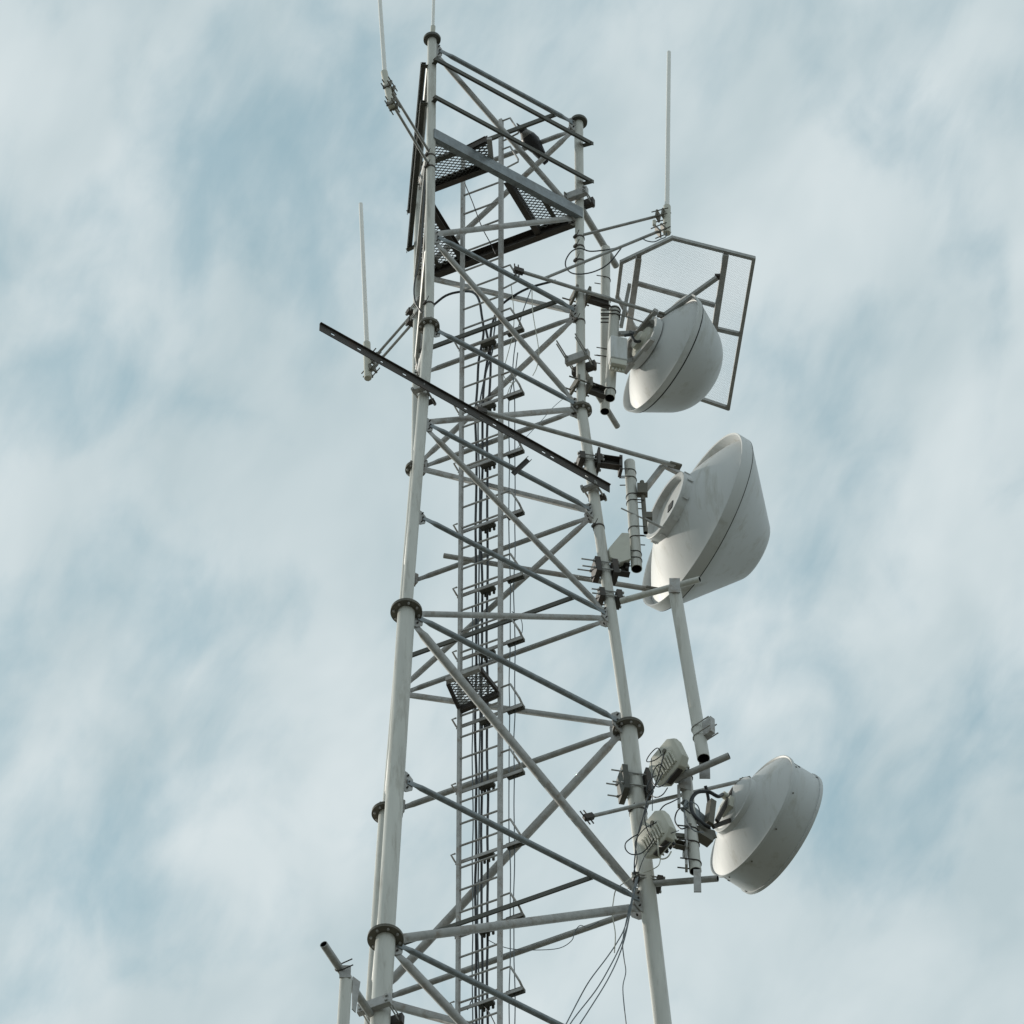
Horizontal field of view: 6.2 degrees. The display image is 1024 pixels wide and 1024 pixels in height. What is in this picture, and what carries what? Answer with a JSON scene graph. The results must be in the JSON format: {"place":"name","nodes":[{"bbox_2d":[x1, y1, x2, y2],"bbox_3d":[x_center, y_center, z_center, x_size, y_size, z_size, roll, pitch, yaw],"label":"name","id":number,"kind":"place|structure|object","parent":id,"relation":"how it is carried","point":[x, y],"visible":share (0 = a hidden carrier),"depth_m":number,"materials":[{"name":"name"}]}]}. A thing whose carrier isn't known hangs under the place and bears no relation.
{"place":"outdoors","nodes":[
{"label":"outdoors","id":0,"kind":"place"},
{"bbox_2d":[0,0,1023,1023],"label":"sky","id":1,"kind":"structure","parent":0,"point":[204,488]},
{"bbox_3d":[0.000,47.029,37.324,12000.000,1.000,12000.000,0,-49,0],"label":"ground","id":2,"kind":"structure","parent":0,"visible":0},
{"bbox_2d":[364,31,671,1023],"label":"lattice tower","id":3,"kind":"structure","parent":2,"relation":"on","point":[388,939],"depth_m":89.14,"materials":[{"name":"metal"}]},
{"bbox_2d":[320,941,373,1023],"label":"mount pole","id":4,"kind":"object","parent":3,"relation":"attached to","point":[349,984],"visible":1,"depth_m":82.51,"materials":[{"name":"metal"}]},
{"bbox_2d":[357,993,404,1023],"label":"clamp collar","id":5,"kind":"object","parent":3,"relation":"attached to","point":[381,1002],"visible":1,"depth_m":83.02,"materials":[{"name":"metal"}]},
{"bbox_2d":[359,202,411,380],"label":"whip antenna","id":6,"kind":"object","parent":3,"relation":"attached to","point":[369,368],"visible":0.86,"depth_m":94.90,"materials":[{"name":"metal"}]},
{"bbox_2d":[378,0,429,164],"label":"whip antenna","id":7,"kind":"object","parent":3,"relation":"attached to","point":[390,96],"visible":1,"depth_m":93.20,"materials":[{"name":"metal"}]},
{"bbox_2d":[405,306,418,326],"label":"clamp collar","id":8,"kind":"object","parent":3,"relation":"attached to","point":[409,322],"visible":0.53,"depth_m":94.31,"materials":[{"name":"metal"}]},
{"bbox_2d":[405,295,419,315],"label":"clamp collar","id":9,"kind":"object","parent":3,"relation":"attached to","point":[409,311],"visible":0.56,"depth_m":94.43,"materials":[{"name":"metal"}]},
{"bbox_2d":[413,180,425,312],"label":"antenna lead","id":10,"kind":"object","parent":3,"relation":"attached to","point":[420,248],"visible":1,"depth_m":92.23,"materials":[{"name":"black rubber"}]},
{"bbox_2d":[411,383,436,405],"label":"clamp collar","id":11,"kind":"object","parent":3,"relation":"attached to","point":[416,391],"visible":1,"depth_m":90.46,"materials":[{"name":"metal"}]},
{"bbox_2d":[422,296,434,306],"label":"band clamp","id":12,"kind":"object","parent":3,"relation":"attached to","point":[424,302],"visible":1,"depth_m":91.65,"materials":[{"name":"metal"}]},
{"bbox_2d":[424,160,435,170],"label":"band clamp","id":13,"kind":"object","parent":3,"relation":"attached to","point":[426,165],"visible":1,"depth_m":93.26,"materials":[{"name":"metal"}]},
{"bbox_2d":[424,149,435,159],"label":"band clamp","id":14,"kind":"object","parent":3,"relation":"attached to","point":[426,154],"visible":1,"depth_m":93.39,"materials":[{"name":"metal"}]},
{"bbox_2d":[430,0,434,31],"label":"whip antenna","id":15,"kind":"object","parent":3,"relation":"on","point":[432,28],"visible":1,"depth_m":95.11,"materials":[{"name":"white plastic"}]},
{"bbox_2d":[434,290,484,1023],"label":"coax cable","id":16,"kind":"object","parent":3,"relation":"attached to","point":[476,657],"visible":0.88,"depth_m":90.21,"materials":[{"name":"black rubber"}]},
{"bbox_2d":[472,608,473,1023],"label":"coax cable","id":17,"kind":"object","parent":3,"relation":"attached to","point":[472,828],"visible":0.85,"depth_m":88.10,"materials":[{"name":"black rubber"}]},
{"bbox_2d":[464,183,495,253],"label":"thin wire","id":18,"kind":"object","parent":3,"relation":"hanging from","point":[478,217],"visible":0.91,"depth_m":94.36,"materials":[{"name":"grey metal"}]},
{"bbox_2d":[477,318,496,1023],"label":"coax cable","id":19,"kind":"object","parent":3,"relation":"attached to","point":[479,710],"visible":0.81,"depth_m":89.04,"materials":[{"name":"black rubber"}]},
{"bbox_2d":[450,117,525,1023],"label":"ladder","id":20,"kind":"object","parent":3,"relation":"attached to","point":[485,464],"visible":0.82,"depth_m":90.14,"materials":[{"name":"metal"}]},
{"bbox_2d":[445,665,498,713],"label":"rest platform","id":21,"kind":"structure","parent":20,"relation":"attached to","point":[484,675],"depth_m":89.04,"materials":[{"name":"metal"}]},
{"bbox_2d":[467,998,494,1023],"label":"thin wire","id":22,"kind":"object","parent":20,"relation":"attached to","point":[485,1007],"visible":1,"depth_m":86.09,"materials":[{"name":"black rubber"}]},
{"bbox_2d":[485,330,491,1023],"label":"coax cable","id":23,"kind":"object","parent":20,"relation":"attached to","point":[487,672],"visible":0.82,"depth_m":89.47,"materials":[{"name":"black rubber"}]},
{"bbox_2d":[504,285,515,393],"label":"thin wire","id":24,"kind":"object","parent":20,"relation":"attached to","point":[510,343],"visible":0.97,"depth_m":93.01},
{"bbox_2d":[508,352,517,1023],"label":"thin wire","id":25,"kind":"object","parent":20,"relation":"hanging from","point":[509,696],"visible":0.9,"depth_m":89.13,"materials":[{"name":"grey metal"}]},
{"bbox_2d":[512,289,530,1023],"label":"thin wire","id":26,"kind":"object","parent":20,"relation":"hanging from","point":[514,687],"visible":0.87,"depth_m":89.08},
{"bbox_2d":[489,921,598,949],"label":"thin wire","id":27,"kind":"object","parent":20,"relation":"attached to","point":[555,948],"visible":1,"depth_m":86.54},
{"bbox_2d":[414,128,582,277],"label":"work platform","id":28,"kind":"structure","parent":3,"relation":"attached to","point":[512,179],"depth_m":94.17,"materials":[{"name":"grey metal"}]},
{"bbox_2d":[467,136,493,159],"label":"access hatch","id":29,"kind":"object","parent":28,"relation":"on","point":[478,143],"visible":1,"depth_m":93.89,"materials":[{"name":"metal"}]},
{"bbox_2d":[480,282,549,1023],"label":"coax cable","id":30,"kind":"object","parent":3,"relation":"attached to","point":[481,714],"visible":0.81,"depth_m":89.86,"materials":[{"name":"black rubber"}]},
{"bbox_2d":[511,456,531,475],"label":"clip bracket","id":31,"kind":"object","parent":3,"relation":"attached to","point":[521,466],"visible":1,"depth_m":90.57,"materials":[{"name":"metal"}]},
{"bbox_2d":[516,123,547,164],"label":"crow","id":32,"kind":"object","parent":3,"relation":"on","point":[530,138],"visible":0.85,"depth_m":95.45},
{"bbox_2d":[532,298,538,375],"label":"thin wire","id":33,"kind":"object","parent":3,"relation":"hanging from","point":[536,333],"visible":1,"depth_m":92.54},
{"bbox_2d":[443,553,657,590],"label":"stay strut","id":34,"kind":"object","parent":3,"relation":"attached to","point":[554,573],"visible":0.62,"depth_m":91.05,"materials":[{"name":"metal"}]},
{"bbox_2d":[556,333,596,376],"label":"clamp collar","id":35,"kind":"object","parent":3,"relation":"attached to","point":[578,357],"visible":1,"depth_m":92.53,"materials":[{"name":"metal"}]},
{"bbox_2d":[573,239,584,248],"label":"band clamp","id":36,"kind":"object","parent":3,"relation":"attached to","point":[575,245],"visible":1,"depth_m":93.91,"materials":[{"name":"metal"}]},
{"bbox_2d":[573,230,584,240],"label":"band clamp","id":37,"kind":"object","parent":3,"relation":"attached to","point":[575,236],"visible":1,"depth_m":94.03,"materials":[{"name":"metal"}]},
{"bbox_2d":[573,253,584,264],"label":"band clamp","id":38,"kind":"object","parent":3,"relation":"attached to","point":[575,260],"visible":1,"depth_m":93.74,"materials":[{"name":"metal"}]},
{"bbox_2d":[477,404,681,469],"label":"stay strut","id":39,"kind":"object","parent":3,"relation":"attached to","point":[674,465],"visible":1,"depth_m":91.11,"materials":[{"name":"metal"}]},
{"bbox_2d":[564,185,594,208],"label":"clamp collar","id":40,"kind":"object","parent":3,"relation":"attached to","point":[579,193],"visible":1,"depth_m":94.46,"materials":[{"name":"metal"}]},
{"bbox_2d":[574,313,585,323],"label":"band clamp","id":41,"kind":"object","parent":3,"relation":"attached to","point":[576,319],"visible":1,"depth_m":93.04,"materials":[{"name":"metal"}]},
{"bbox_2d":[574,451,604,472],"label":"clamp collar","id":42,"kind":"object","parent":3,"relation":"attached to","point":[581,458],"visible":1,"depth_m":91.42,"materials":[{"name":"metal"}]},
{"bbox_2d":[513,263,666,317],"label":"stay strut","id":43,"kind":"object","parent":3,"relation":"attached to","point":[518,270],"visible":1,"depth_m":93.10,"materials":[{"name":"metal"}]},
{"bbox_2d":[562,284,620,401],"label":"mount pole","id":44,"kind":"object","parent":3,"relation":"attached to","point":[598,390],"visible":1,"depth_m":92.77,"materials":[{"name":"metal"}]},
{"bbox_2d":[608,335,626,372],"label":"radio unit","id":45,"kind":"object","parent":44,"relation":"attached to","point":[617,353],"visible":1,"depth_m":92.59,"materials":[{"name":"white paint"}]},
{"bbox_2d":[618,294,722,412],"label":"microwave dish","id":46,"kind":"object","parent":44,"relation":"attached to","point":[674,360],"visible":1,"depth_m":92.98,"materials":[{"name":"white paint"}]},
{"bbox_2d":[580,480,606,500],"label":"clamp collar","id":47,"kind":"object","parent":3,"relation":"attached to","point":[585,489],"visible":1,"depth_m":91.08,"materials":[{"name":"metal"}]},
{"bbox_2d":[319,322,610,492],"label":"punched angle bar","id":48,"kind":"object","parent":47,"relation":"attached to","point":[457,402],"visible":1,"depth_m":90.55,"materials":[{"name":"metal"}]},
{"bbox_2d":[565,248,621,274],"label":"antenna lead","id":49,"kind":"object","parent":3,"relation":"attached to","point":[590,251],"visible":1,"depth_m":93.56,"materials":[{"name":"black rubber"}]},
{"bbox_2d":[591,518,604,530],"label":"band clamp","id":50,"kind":"object","parent":3,"relation":"attached to","point":[593,525],"visible":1,"depth_m":90.70,"materials":[{"name":"metal"}]},
{"bbox_2d":[577,556,620,585],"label":"clamp collar","id":51,"kind":"object","parent":3,"relation":"attached to","point":[595,570],"visible":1,"depth_m":90.22,"materials":[{"name":"metal"}]},
{"bbox_2d":[566,878,635,1023],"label":"loose wire","id":52,"kind":"object","parent":3,"relation":"hanging from","point":[605,958],"visible":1,"depth_m":85.85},
{"bbox_2d":[584,207,619,428],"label":"mount pole","id":53,"kind":"object","parent":3,"relation":"attached to","point":[605,290],"visible":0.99,"depth_m":93.77,"materials":[{"name":"metal"}]},
{"bbox_2d":[570,878,636,1023],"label":"loose wire","id":54,"kind":"object","parent":3,"relation":"hanging from","point":[605,973],"visible":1,"depth_m":85.66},
{"bbox_2d":[545,50,670,277],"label":"whip antenna","id":55,"kind":"object","parent":3,"relation":"attached to","point":[665,225],"visible":1,"depth_m":93.85,"materials":[{"name":"metal"}]},
{"bbox_2d":[642,233,666,241],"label":"antenna lead","id":56,"kind":"object","parent":55,"relation":"attached to","point":[656,240],"visible":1,"depth_m":93.47,"materials":[{"name":"black rubber"}]},
{"bbox_2d":[591,587,624,609],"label":"clamp collar","id":57,"kind":"object","parent":3,"relation":"attached to","point":[601,595],"visible":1,"depth_m":89.93,"materials":[{"name":"metal"}]},
{"bbox_2d":[620,576,730,782],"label":"mount pole","id":58,"kind":"object","parent":57,"relation":"hanging from","point":[702,730],"visible":1,"depth_m":88.39,"materials":[{"name":"metal"}]},
{"bbox_2d":[649,738,689,786],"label":"radio unit","id":59,"kind":"object","parent":58,"relation":"attached to","point":[675,761],"visible":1,"depth_m":87.52,"materials":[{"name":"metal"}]},
{"bbox_2d":[634,753,663,877],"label":"loose wire","id":60,"kind":"object","parent":59,"relation":"hanging from","point":[644,812],"visible":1,"depth_m":87.02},
{"bbox_2d":[651,758,652,810],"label":"loose wire","id":61,"kind":"object","parent":59,"relation":"hanging from","point":[652,786],"visible":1,"depth_m":87.30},
{"bbox_2d":[646,748,662,761],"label":"loose wire","id":62,"kind":"object","parent":59,"relation":"attached to","point":[655,759],"visible":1,"depth_m":87.68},
{"bbox_2d":[646,775,667,797],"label":"loose wire","id":63,"kind":"object","parent":59,"relation":"hanging from","point":[647,786],"visible":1,"depth_m":87.29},
{"bbox_2d":[652,764,671,786],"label":"loose wire","id":64,"kind":"object","parent":59,"relation":"hanging from","point":[653,773],"visible":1,"depth_m":87.38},
{"bbox_2d":[579,877,638,1023],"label":"loose wire","id":65,"kind":"object","parent":3,"relation":"hanging from","point":[618,955],"visible":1,"depth_m":85.98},
{"bbox_2d":[594,447,645,577],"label":"mount pole","id":66,"kind":"object","parent":3,"relation":"attached to","point":[624,549],"visible":1,"depth_m":90.76,"materials":[{"name":"metal"}]},
{"bbox_2d":[621,433,769,611],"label":"microwave dish","id":67,"kind":"object","parent":66,"relation":"attached to","point":[706,520],"visible":0.98,"depth_m":90.94,"materials":[{"name":"white paint"}]},
{"bbox_2d":[612,874,637,952],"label":"loose wire","id":68,"kind":"object","parent":3,"relation":"hanging from","point":[612,914],"visible":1,"depth_m":86.32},
{"bbox_2d":[622,905,629,1023],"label":"loose wire","id":69,"kind":"object","parent":3,"relation":"hanging from","point":[625,967],"visible":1,"depth_m":85.94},
{"bbox_2d":[606,764,654,807],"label":"clamp collar","id":70,"kind":"object","parent":3,"relation":"attached to","point":[622,783],"visible":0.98,"depth_m":87.93,"materials":[{"name":"metal"}]},
{"bbox_2d":[627,871,664,893],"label":"clamp collar","id":71,"kind":"object","parent":3,"relation":"attached to","point":[659,877],"visible":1,"depth_m":86.96,"materials":[{"name":"metal"}]},
{"bbox_2d":[580,776,750,824],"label":"stay strut","id":72,"kind":"object","parent":3,"relation":"attached to","point":[588,817],"visible":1,"depth_m":87.39,"materials":[{"name":"metal"}]},
{"bbox_2d":[615,235,755,410],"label":"ice shield","id":73,"kind":"object","parent":3,"relation":"attached to","point":[637,283],"visible":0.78,"depth_m":93.54,"materials":[{"name":"metal"}]},
{"bbox_2d":[653,776,718,892],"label":"mount pole","id":74,"kind":"object","parent":3,"relation":"attached to","point":[692,852],"visible":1,"depth_m":86.89,"materials":[{"name":"metal"}]},
{"bbox_2d":[637,810,688,858],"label":"radio unit","id":75,"kind":"object","parent":74,"relation":"attached to","point":[663,828],"visible":1,"depth_m":86.77,"materials":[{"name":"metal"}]},
{"bbox_2d":[624,772,662,854],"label":"loose wire","id":76,"kind":"object","parent":75,"relation":"hanging from","point":[641,826],"visible":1,"depth_m":86.74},
{"bbox_2d":[633,821,656,872],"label":"loose wire","id":77,"kind":"object","parent":75,"relation":"attached to","point":[635,844],"visible":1,"depth_m":86.63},
{"bbox_2d":[639,855,660,873],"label":"loose wire","id":78,"kind":"object","parent":75,"relation":"hanging from","point":[653,868],"visible":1,"depth_m":86.49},
{"bbox_2d":[644,804,670,846],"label":"loose wire","id":79,"kind":"object","parent":75,"relation":"hanging from","point":[647,829],"visible":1,"depth_m":86.79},
{"bbox_2d":[638,830,678,872],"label":"loose wire","id":80,"kind":"object","parent":75,"relation":"hanging from","point":[647,852],"visible":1,"depth_m":86.41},
{"bbox_2d":[657,839,671,859],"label":"loose wire","id":81,"kind":"object","parent":75,"relation":"hanging from","point":[658,851],"visible":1,"depth_m":86.55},
{"bbox_2d":[674,807,689,829],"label":"loose wire","id":82,"kind":"object","parent":74,"relation":"hanging from","point":[675,817],"visible":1,"depth_m":87.08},
{"bbox_2d":[680,755,822,894],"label":"microwave dish","id":83,"kind":"object","parent":74,"relation":"attached to","point":[762,823],"visible":1,"depth_m":87.54,"materials":[{"name":"white paint"}]},
{"bbox_2d":[684,802,703,832],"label":"loose wire","id":84,"kind":"object","parent":83,"relation":"hanging from","point":[686,819],"visible":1,"depth_m":87.09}
]}

